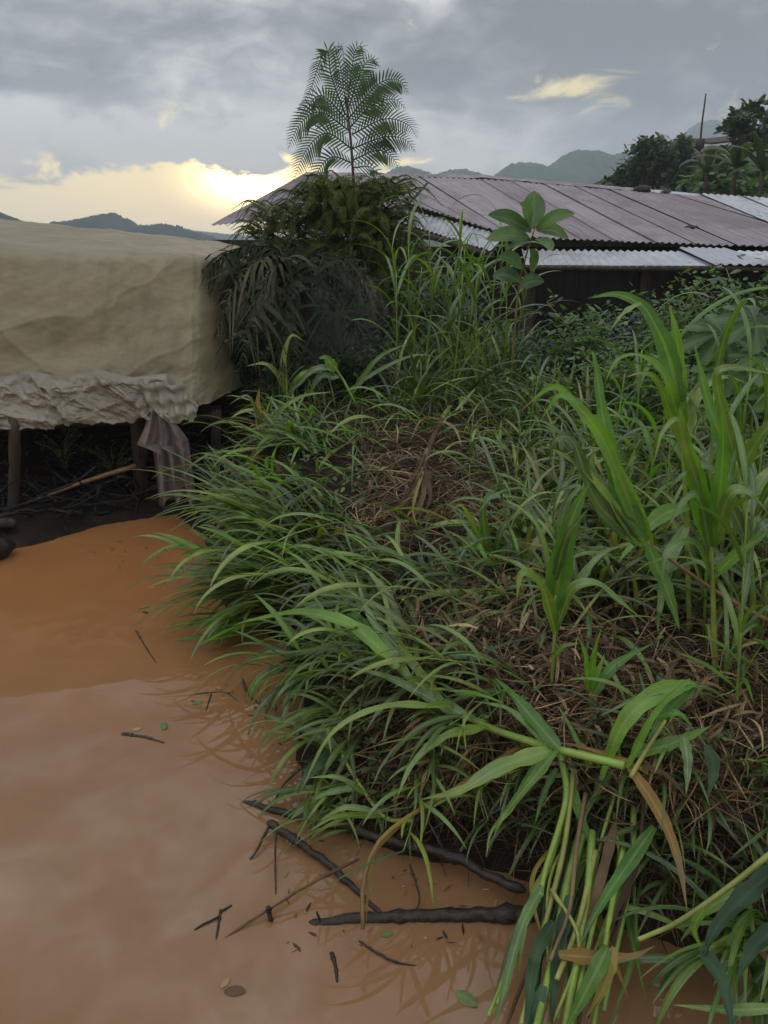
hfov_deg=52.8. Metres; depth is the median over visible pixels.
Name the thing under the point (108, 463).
brush
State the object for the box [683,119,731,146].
hill
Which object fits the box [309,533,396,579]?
sprawling grass stalk
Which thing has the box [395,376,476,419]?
sprawling grass stalk
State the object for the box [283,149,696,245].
hill
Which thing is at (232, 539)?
sprawling grass stalk
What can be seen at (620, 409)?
tall grass plant
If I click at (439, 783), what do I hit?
sprawling grass stalk
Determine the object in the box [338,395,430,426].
sprawling grass stalk
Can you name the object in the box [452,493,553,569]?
tall grass plant
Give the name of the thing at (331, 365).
grass plant
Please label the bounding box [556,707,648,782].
sprawling grass stalk
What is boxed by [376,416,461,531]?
dead stalk
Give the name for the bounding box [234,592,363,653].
sprawling grass stalk
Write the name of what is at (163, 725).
floating leaf
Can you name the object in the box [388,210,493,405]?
tall grass plant
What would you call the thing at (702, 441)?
sprawling grass stalk
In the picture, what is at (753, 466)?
tall grass plant
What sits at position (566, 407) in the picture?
tall grass plant
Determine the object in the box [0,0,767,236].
sky
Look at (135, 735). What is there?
twig
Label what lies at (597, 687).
tall grass plant
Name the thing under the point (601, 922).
hanging stalk bunch
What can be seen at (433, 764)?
sprawling grass stalk
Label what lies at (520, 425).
tall grass plant
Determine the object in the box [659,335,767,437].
tall grass plant
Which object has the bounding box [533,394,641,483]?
tall grass plant
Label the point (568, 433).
sprawling grass stalk
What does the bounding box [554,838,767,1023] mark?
grass tussock
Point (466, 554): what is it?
sprawling grass stalk
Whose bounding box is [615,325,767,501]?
tall grass plant
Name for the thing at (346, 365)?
shrub
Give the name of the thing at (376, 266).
shrub
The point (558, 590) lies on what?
tall grass plant
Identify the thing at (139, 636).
twig
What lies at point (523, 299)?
tall grass plant
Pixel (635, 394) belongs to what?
tall grass plant
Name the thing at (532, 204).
sapling
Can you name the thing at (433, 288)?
tall grass plant
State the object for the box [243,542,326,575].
sprawling grass stalk
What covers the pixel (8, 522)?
log
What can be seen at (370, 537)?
sprawling grass stalk
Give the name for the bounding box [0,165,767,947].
ground
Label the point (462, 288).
tall grass plant
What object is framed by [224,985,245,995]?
floating leaf
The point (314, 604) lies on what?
grass tussock
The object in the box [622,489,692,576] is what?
sprawling grass stalk
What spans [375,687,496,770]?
sprawling grass stalk
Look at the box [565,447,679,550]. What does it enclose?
tall grass plant
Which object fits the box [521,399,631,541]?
tall grass plant
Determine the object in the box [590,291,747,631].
tall grass plant
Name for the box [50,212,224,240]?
hill
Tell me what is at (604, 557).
sprawling grass stalk
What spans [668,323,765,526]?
tall grass plant
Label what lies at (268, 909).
twig
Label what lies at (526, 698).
creeping weeds
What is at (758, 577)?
tall grass plant
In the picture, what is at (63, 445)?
brush
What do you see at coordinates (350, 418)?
sprawling grass stalk
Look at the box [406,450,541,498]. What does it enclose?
sprawling grass stalk
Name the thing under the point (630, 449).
sprawling grass stalk
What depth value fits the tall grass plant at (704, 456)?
2.73 m
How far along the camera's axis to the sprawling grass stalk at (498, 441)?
3.92 m
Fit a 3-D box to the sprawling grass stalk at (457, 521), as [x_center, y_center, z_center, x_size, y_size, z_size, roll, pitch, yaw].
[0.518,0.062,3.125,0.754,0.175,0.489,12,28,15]
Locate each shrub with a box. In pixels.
[217,308,324,396]
[223,312,270,400]
[292,325,407,397]
[350,274,429,356]
[373,240,449,351]
[406,250,517,354]
[446,313,551,361]
[472,357,618,411]
[488,327,607,387]
[510,336,659,421]
[530,288,649,397]
[565,327,742,441]
[575,282,702,373]
[615,264,765,391]
[634,265,739,403]
[671,254,767,390]
[675,160,767,196]
[710,255,767,423]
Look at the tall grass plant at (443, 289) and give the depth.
5.20 m
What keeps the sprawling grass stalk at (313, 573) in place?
on the ground at (36, 529)
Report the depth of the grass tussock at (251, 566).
3.27 m
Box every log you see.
[0,516,17,528]
[0,538,15,559]
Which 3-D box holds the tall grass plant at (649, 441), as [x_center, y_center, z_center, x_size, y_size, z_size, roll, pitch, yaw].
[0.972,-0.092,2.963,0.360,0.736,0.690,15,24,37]
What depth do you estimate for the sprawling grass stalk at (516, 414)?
4.50 m
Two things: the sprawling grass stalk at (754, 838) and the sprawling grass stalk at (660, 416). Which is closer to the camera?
the sprawling grass stalk at (754, 838)
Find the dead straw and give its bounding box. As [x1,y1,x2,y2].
[197,371,767,983]
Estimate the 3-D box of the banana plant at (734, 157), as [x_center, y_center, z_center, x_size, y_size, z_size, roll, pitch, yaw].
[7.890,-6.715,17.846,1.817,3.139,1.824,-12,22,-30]
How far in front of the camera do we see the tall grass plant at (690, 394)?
2.96 m
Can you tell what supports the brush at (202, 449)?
on the ground at (36, 529)
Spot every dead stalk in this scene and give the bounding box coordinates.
[360,743,525,929]
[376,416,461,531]
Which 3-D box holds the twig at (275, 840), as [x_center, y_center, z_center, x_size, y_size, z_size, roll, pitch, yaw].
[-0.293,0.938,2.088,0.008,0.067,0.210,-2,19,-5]
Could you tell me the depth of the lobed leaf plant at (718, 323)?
3.04 m
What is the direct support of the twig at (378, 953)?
on the flood water
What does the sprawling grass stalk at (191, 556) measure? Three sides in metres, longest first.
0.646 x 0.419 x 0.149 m
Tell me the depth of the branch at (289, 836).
2.11 m
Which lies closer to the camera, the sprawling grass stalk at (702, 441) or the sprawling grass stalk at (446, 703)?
the sprawling grass stalk at (446, 703)
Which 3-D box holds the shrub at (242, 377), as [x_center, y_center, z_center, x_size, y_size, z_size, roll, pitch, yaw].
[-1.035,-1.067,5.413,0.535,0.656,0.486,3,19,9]
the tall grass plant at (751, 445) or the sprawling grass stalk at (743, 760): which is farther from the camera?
the tall grass plant at (751, 445)
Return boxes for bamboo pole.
[22,463,135,506]
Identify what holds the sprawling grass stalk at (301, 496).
on the ground at (36, 529)
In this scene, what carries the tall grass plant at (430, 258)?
on the ground at (36, 529)
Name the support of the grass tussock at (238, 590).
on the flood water
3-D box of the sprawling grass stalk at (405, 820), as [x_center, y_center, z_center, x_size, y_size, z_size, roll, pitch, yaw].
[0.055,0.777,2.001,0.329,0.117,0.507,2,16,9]
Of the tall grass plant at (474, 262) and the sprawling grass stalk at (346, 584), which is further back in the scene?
the tall grass plant at (474, 262)
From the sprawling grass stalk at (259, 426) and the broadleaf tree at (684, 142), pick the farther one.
the broadleaf tree at (684, 142)
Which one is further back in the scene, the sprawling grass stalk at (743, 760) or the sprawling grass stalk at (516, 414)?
the sprawling grass stalk at (516, 414)
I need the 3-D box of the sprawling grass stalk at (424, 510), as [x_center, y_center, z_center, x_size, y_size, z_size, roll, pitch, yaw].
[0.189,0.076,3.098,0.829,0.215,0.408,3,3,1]
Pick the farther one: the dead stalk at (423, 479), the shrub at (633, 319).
the shrub at (633, 319)
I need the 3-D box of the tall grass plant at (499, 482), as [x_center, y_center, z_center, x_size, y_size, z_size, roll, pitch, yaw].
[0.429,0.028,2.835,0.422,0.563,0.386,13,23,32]
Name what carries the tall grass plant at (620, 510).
on the ground at (36, 529)
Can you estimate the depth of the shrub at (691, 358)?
5.08 m
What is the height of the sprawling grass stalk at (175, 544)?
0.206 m
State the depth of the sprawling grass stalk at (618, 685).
2.11 m
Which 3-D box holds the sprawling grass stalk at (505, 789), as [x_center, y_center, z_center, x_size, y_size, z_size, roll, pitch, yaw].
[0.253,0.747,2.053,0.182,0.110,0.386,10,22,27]
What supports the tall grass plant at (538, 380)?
on the ground at (36, 529)
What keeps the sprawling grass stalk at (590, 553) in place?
on the ground at (36, 529)
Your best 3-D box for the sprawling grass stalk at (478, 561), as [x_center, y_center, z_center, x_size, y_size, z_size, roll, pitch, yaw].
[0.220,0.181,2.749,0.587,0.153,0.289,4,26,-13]
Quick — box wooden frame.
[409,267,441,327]
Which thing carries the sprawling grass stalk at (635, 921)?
on the flood water
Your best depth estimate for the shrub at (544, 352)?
5.19 m
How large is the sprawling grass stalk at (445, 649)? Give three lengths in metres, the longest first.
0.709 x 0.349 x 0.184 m
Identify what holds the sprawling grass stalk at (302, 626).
on the ground at (36, 529)
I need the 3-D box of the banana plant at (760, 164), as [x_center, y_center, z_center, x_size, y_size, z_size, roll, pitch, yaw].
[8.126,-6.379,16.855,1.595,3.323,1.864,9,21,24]
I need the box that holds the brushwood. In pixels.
[0,416,254,533]
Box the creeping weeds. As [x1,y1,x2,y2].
[222,348,767,881]
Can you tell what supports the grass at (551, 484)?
on the ground at (36, 529)
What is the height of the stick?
0.494 m
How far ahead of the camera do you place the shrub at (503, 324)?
6.21 m
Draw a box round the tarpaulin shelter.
[0,219,278,507]
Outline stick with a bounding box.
[392,182,427,223]
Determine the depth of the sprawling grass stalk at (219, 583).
2.84 m
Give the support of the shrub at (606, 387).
on the ground at (36, 529)
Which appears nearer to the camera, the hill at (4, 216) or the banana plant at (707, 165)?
the banana plant at (707, 165)
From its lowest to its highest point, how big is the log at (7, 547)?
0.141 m
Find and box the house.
[211,172,767,354]
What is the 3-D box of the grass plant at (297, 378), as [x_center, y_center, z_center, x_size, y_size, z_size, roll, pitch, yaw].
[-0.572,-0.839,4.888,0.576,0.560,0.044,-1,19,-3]
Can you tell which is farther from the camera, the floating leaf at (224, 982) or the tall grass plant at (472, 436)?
the tall grass plant at (472, 436)
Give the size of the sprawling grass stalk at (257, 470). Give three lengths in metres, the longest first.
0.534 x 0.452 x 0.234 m
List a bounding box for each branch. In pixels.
[242,800,525,893]
[266,819,381,911]
[309,901,556,925]
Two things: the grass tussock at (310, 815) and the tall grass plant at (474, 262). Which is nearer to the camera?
the grass tussock at (310, 815)
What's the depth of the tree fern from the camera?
5.66 m
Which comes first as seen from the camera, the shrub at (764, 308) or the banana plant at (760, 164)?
the shrub at (764, 308)
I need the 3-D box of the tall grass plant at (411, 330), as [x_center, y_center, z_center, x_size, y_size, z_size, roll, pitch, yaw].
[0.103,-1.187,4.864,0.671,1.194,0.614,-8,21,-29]
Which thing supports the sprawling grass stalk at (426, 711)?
on the ground at (36, 529)
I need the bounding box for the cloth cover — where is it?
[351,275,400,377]
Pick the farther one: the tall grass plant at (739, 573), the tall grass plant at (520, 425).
the tall grass plant at (520, 425)
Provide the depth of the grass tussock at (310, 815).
2.22 m
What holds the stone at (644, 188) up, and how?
on the house
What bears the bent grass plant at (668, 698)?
on the ground at (36, 529)
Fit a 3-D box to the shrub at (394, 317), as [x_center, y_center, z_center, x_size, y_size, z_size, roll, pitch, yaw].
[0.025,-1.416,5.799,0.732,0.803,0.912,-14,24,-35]
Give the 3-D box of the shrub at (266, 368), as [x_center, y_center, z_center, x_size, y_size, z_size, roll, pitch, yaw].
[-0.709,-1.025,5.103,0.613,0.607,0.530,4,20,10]
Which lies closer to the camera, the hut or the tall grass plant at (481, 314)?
the tall grass plant at (481, 314)
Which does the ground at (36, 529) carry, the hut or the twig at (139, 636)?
the hut
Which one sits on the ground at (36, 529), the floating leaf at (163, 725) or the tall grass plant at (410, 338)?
the tall grass plant at (410, 338)
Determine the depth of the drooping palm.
5.03 m
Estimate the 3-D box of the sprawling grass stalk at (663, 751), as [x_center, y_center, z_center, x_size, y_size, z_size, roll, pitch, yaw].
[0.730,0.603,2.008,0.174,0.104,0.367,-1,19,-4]
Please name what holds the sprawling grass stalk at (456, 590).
on the ground at (36, 529)
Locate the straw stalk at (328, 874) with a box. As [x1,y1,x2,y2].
[223,858,359,938]
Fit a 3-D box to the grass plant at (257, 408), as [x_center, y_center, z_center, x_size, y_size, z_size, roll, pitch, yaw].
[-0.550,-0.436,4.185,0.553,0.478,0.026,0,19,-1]
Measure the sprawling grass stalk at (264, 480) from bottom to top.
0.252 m
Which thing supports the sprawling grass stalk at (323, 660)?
on the ground at (36, 529)
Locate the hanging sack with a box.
[137,412,196,506]
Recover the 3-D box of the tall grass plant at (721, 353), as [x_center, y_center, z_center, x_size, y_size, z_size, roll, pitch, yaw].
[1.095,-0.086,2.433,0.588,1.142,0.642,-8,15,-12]
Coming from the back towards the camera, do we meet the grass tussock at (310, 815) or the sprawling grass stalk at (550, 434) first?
the sprawling grass stalk at (550, 434)
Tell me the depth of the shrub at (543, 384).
4.53 m
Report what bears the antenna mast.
on the ground at (36, 529)
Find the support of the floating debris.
on the flood water
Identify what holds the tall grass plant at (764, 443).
on the ground at (36, 529)
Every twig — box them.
[121,732,164,742]
[135,630,155,662]
[194,905,231,939]
[195,691,236,709]
[241,678,273,709]
[250,826,269,859]
[265,905,272,922]
[274,822,277,894]
[275,769,300,797]
[329,951,338,982]
[358,940,415,965]
[409,864,419,908]
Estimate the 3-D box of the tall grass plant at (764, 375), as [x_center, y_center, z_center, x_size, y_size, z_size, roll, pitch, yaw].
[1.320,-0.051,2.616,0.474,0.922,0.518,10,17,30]
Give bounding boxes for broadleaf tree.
[596,132,684,189]
[655,132,696,192]
[712,92,767,196]
[752,109,767,193]
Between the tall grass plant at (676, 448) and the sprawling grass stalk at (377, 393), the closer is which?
the tall grass plant at (676, 448)
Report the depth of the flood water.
2.12 m
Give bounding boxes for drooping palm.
[198,239,393,403]
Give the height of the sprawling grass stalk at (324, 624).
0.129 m
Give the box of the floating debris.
[82,541,506,951]
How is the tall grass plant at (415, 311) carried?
on the ground at (36, 529)
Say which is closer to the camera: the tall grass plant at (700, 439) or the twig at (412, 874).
the twig at (412, 874)
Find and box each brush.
[24,428,90,470]
[70,432,148,481]
[190,445,237,482]
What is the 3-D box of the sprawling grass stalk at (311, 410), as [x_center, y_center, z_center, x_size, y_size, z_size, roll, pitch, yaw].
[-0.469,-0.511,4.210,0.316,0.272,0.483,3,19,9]
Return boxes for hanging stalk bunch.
[487,791,645,1023]
[495,754,656,1023]
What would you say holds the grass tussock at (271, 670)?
on the ground at (36, 529)
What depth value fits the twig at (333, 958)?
1.81 m
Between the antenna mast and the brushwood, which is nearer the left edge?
the brushwood
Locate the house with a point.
(648, 242)
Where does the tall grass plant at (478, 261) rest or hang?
on the ground at (36, 529)
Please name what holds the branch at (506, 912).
on the flood water
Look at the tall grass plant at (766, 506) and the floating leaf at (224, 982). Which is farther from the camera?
the tall grass plant at (766, 506)
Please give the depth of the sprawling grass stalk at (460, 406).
4.43 m
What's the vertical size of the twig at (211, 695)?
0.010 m
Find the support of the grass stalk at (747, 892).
on the grass at (551, 484)
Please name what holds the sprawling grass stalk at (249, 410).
on the ground at (36, 529)
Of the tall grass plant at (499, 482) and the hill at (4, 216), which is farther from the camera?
the hill at (4, 216)
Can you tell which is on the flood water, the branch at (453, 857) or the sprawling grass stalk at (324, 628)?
the branch at (453, 857)
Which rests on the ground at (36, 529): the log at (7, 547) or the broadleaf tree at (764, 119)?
the broadleaf tree at (764, 119)
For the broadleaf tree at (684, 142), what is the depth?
29.20 m
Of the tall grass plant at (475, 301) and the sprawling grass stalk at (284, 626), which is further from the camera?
the tall grass plant at (475, 301)
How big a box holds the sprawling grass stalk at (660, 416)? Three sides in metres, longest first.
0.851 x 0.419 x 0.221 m
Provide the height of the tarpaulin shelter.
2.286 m
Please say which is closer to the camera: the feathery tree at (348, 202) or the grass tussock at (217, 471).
the grass tussock at (217, 471)
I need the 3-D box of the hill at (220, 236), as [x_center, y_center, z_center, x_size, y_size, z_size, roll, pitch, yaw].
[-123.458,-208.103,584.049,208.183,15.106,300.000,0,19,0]
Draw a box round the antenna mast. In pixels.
[694,93,706,192]
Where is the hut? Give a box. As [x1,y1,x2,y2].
[691,136,753,196]
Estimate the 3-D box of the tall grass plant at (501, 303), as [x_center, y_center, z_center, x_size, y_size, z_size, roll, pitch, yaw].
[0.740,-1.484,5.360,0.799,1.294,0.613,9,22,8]
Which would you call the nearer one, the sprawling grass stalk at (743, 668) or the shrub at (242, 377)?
the sprawling grass stalk at (743, 668)
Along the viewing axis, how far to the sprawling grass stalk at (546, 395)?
4.50 m
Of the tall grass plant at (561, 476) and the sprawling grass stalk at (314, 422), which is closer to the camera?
the tall grass plant at (561, 476)
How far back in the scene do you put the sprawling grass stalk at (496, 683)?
2.08 m
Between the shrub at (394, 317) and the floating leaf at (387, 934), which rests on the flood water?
the floating leaf at (387, 934)
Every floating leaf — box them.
[160,722,167,728]
[220,977,229,987]
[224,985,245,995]
[381,931,392,936]
[455,990,477,1006]
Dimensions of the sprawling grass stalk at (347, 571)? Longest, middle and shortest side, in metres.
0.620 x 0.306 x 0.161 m
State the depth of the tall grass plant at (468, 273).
4.98 m
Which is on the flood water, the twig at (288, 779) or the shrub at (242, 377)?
the twig at (288, 779)
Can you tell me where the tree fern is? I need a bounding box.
[285,41,419,257]
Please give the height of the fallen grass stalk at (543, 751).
0.252 m
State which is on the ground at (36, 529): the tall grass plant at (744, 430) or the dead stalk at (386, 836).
the tall grass plant at (744, 430)
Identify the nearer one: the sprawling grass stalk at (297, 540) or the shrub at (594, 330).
the sprawling grass stalk at (297, 540)
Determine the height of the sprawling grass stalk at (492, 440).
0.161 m
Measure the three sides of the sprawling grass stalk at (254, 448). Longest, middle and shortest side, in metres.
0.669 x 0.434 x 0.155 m
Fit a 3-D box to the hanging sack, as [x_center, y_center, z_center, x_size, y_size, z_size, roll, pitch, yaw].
[-1.266,-0.294,4.486,0.319,0.571,0.084,0,19,0]
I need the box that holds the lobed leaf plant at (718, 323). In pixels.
[683,305,767,472]
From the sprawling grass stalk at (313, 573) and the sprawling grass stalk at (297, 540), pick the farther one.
the sprawling grass stalk at (297, 540)
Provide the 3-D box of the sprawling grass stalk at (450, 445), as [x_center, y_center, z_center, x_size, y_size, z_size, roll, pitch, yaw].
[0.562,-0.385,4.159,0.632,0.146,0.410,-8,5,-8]
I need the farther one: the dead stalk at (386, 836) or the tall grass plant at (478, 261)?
the tall grass plant at (478, 261)
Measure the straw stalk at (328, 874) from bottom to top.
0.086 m
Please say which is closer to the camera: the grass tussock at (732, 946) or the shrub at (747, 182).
the grass tussock at (732, 946)
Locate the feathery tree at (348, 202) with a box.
[224,170,444,313]
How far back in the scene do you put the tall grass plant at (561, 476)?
3.13 m
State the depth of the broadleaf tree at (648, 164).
26.82 m
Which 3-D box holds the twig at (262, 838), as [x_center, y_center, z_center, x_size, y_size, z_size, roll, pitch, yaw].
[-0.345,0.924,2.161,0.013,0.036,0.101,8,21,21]
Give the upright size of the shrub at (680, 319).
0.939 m
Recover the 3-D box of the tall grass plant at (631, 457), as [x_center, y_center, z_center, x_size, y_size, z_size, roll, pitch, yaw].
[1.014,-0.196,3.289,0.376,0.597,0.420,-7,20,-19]
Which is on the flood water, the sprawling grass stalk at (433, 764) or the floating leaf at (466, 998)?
the floating leaf at (466, 998)
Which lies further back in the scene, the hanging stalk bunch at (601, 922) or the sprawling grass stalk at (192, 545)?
the sprawling grass stalk at (192, 545)
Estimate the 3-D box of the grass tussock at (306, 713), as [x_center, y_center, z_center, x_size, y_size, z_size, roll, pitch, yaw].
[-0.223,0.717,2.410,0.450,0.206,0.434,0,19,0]
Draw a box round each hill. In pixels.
[0,212,25,221]
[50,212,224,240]
[184,228,270,239]
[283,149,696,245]
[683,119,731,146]
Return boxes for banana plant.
[673,147,745,193]
[690,142,767,195]
[725,131,767,197]
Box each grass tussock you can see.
[122,445,299,534]
[131,561,295,662]
[147,546,307,604]
[165,612,273,648]
[170,448,239,491]
[194,630,339,741]
[229,395,331,466]
[239,690,373,792]
[242,761,384,853]
[290,564,408,672]
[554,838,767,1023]
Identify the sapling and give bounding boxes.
[486,191,574,405]
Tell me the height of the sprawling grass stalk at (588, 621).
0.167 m
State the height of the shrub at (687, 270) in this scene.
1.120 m
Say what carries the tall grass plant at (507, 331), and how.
on the ground at (36, 529)
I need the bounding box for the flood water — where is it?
[0,514,766,1023]
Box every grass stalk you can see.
[124,527,232,593]
[151,513,285,571]
[153,426,311,477]
[164,529,295,579]
[181,512,394,589]
[182,410,313,451]
[194,544,401,612]
[197,512,301,564]
[204,511,333,580]
[212,428,341,468]
[216,440,296,491]
[218,409,338,446]
[221,547,374,588]
[227,459,344,510]
[232,398,328,440]
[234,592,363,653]
[235,559,625,856]
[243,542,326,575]
[245,552,398,629]
[247,602,389,688]
[249,640,369,688]
[254,477,333,534]
[265,395,335,433]
[278,616,374,659]
[280,428,385,468]
[282,625,522,688]
[285,617,452,666]
[295,550,487,621]
[297,421,389,453]
[308,521,455,596]
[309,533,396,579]
[312,397,457,446]
[312,455,396,485]
[320,513,429,592]
[325,774,465,902]
[332,504,505,540]
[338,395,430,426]
[340,385,420,429]
[347,675,529,759]
[349,607,537,697]
[349,749,455,841]
[362,531,515,580]
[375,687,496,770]
[385,414,468,438]
[394,679,503,730]
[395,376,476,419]
[395,719,479,831]
[403,559,626,634]
[405,708,487,747]
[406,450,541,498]
[412,498,575,543]
[425,768,528,861]
[432,428,526,457]
[434,388,513,436]
[436,543,526,596]
[437,518,544,571]
[446,671,522,718]
[449,579,643,642]
[465,432,530,480]
[472,420,535,470]
[494,888,649,968]
[496,406,558,426]
[510,413,565,441]
[516,393,571,424]
[527,425,625,454]
[533,543,723,623]
[535,526,619,585]
[541,593,708,682]
[549,647,694,764]
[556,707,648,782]
[572,428,678,488]
[609,406,710,430]
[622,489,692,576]
[637,851,767,1023]
[646,426,767,456]
[647,717,709,807]
[681,634,767,700]
[733,803,767,855]
[738,758,767,776]
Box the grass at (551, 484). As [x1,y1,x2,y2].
[173,306,767,945]
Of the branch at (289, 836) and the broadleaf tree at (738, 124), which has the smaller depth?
the branch at (289, 836)
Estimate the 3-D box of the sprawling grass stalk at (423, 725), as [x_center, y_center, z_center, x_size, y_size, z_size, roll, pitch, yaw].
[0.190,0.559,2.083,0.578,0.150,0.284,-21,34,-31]
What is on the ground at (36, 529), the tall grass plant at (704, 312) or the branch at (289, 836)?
the tall grass plant at (704, 312)
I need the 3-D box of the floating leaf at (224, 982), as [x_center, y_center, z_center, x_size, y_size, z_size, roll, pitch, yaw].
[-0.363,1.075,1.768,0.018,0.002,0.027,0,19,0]
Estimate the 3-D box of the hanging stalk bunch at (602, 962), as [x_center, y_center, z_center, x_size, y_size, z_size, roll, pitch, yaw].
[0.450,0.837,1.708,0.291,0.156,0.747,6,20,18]
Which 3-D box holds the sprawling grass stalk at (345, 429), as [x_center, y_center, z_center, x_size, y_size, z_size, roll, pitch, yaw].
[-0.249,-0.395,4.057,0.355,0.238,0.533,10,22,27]
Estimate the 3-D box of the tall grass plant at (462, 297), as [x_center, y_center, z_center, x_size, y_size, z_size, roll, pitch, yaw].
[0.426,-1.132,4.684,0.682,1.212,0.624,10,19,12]
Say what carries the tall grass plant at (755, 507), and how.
on the ground at (36, 529)
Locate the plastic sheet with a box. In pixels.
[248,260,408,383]
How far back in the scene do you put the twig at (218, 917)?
1.93 m
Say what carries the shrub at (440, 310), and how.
on the ground at (36, 529)
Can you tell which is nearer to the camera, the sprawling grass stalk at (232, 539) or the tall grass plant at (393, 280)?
the sprawling grass stalk at (232, 539)
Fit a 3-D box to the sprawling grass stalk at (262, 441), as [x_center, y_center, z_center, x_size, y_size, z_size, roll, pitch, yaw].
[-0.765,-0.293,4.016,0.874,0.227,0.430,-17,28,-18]
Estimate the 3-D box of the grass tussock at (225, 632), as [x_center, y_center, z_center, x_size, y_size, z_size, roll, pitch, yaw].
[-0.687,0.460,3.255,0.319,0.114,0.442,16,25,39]
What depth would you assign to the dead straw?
2.24 m
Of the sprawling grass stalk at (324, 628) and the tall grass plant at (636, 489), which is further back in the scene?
the tall grass plant at (636, 489)
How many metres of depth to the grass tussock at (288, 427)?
4.13 m
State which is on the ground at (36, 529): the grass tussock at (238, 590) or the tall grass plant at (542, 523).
the tall grass plant at (542, 523)
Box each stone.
[633,184,650,192]
[684,225,698,228]
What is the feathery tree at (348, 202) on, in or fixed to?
on the ground at (36, 529)
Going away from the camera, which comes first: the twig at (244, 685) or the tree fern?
the twig at (244, 685)
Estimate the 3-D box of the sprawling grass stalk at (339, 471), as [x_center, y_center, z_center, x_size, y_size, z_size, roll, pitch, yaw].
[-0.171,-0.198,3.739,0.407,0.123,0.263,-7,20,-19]
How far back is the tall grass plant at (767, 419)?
3.76 m
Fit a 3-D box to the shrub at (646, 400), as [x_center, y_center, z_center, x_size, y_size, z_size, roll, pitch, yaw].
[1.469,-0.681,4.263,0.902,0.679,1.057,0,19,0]
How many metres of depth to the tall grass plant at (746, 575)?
2.09 m
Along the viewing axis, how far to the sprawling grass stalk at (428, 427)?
4.19 m
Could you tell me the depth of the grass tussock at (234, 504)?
3.43 m
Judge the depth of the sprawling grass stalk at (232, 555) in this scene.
2.94 m
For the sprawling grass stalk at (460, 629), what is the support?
on the ground at (36, 529)
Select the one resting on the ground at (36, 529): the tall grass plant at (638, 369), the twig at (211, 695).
the tall grass plant at (638, 369)
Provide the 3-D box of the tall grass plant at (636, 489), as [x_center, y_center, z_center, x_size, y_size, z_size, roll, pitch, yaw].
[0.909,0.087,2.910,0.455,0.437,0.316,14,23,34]
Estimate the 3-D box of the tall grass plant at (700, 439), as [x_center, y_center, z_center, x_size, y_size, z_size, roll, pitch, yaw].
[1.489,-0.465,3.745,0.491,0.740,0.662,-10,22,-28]
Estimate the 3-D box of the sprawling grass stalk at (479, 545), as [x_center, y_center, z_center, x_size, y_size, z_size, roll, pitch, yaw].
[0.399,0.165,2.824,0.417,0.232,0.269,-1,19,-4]
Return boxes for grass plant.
[231,389,328,473]
[248,334,324,401]
[254,711,413,830]
[289,342,436,409]
[342,220,450,397]
[348,197,446,368]
[362,216,445,389]
[369,195,472,353]
[376,235,476,404]
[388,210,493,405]
[395,214,503,405]
[404,216,507,409]
[409,237,496,394]
[417,229,491,362]
[424,241,525,402]
[424,382,513,487]
[425,217,497,383]
[426,241,529,407]
[429,233,504,387]
[435,237,505,388]
[439,194,551,370]
[440,214,551,389]
[444,433,563,584]
[446,222,527,361]
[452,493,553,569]
[477,241,557,402]
[478,405,562,490]
[479,474,619,589]
[487,225,585,374]
[487,354,582,442]
[492,410,669,515]
[505,482,646,685]
[521,351,767,629]
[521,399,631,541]
[524,376,589,432]
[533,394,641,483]
[549,329,698,456]
[564,476,684,556]
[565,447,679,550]
[565,679,719,908]
[568,390,654,473]
[574,292,708,488]
[574,627,652,713]
[575,286,767,486]
[589,336,663,438]
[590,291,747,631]
[600,402,681,550]
[606,344,749,549]
[611,298,767,635]
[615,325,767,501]
[616,426,767,578]
[625,344,766,472]
[628,465,767,688]
[638,466,767,623]
[654,406,767,689]
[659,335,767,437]
[664,286,767,566]
[666,342,767,637]
[667,505,767,662]
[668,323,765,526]
[677,411,767,723]
[699,404,767,471]
[699,439,767,572]
[699,450,767,569]
[702,345,767,465]
[707,373,763,479]
[712,358,767,602]
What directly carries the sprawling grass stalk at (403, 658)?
on the ground at (36, 529)
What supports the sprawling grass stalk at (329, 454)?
on the ground at (36, 529)
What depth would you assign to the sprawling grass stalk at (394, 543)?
2.81 m
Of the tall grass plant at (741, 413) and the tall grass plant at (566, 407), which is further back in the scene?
the tall grass plant at (566, 407)
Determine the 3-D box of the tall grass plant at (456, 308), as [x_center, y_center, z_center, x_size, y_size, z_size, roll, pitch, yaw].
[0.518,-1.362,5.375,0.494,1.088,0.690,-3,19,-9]
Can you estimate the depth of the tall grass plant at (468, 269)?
5.17 m
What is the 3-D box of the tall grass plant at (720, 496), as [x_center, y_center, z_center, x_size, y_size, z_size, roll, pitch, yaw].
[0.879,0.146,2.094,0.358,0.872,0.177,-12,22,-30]
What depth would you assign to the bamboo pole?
4.74 m

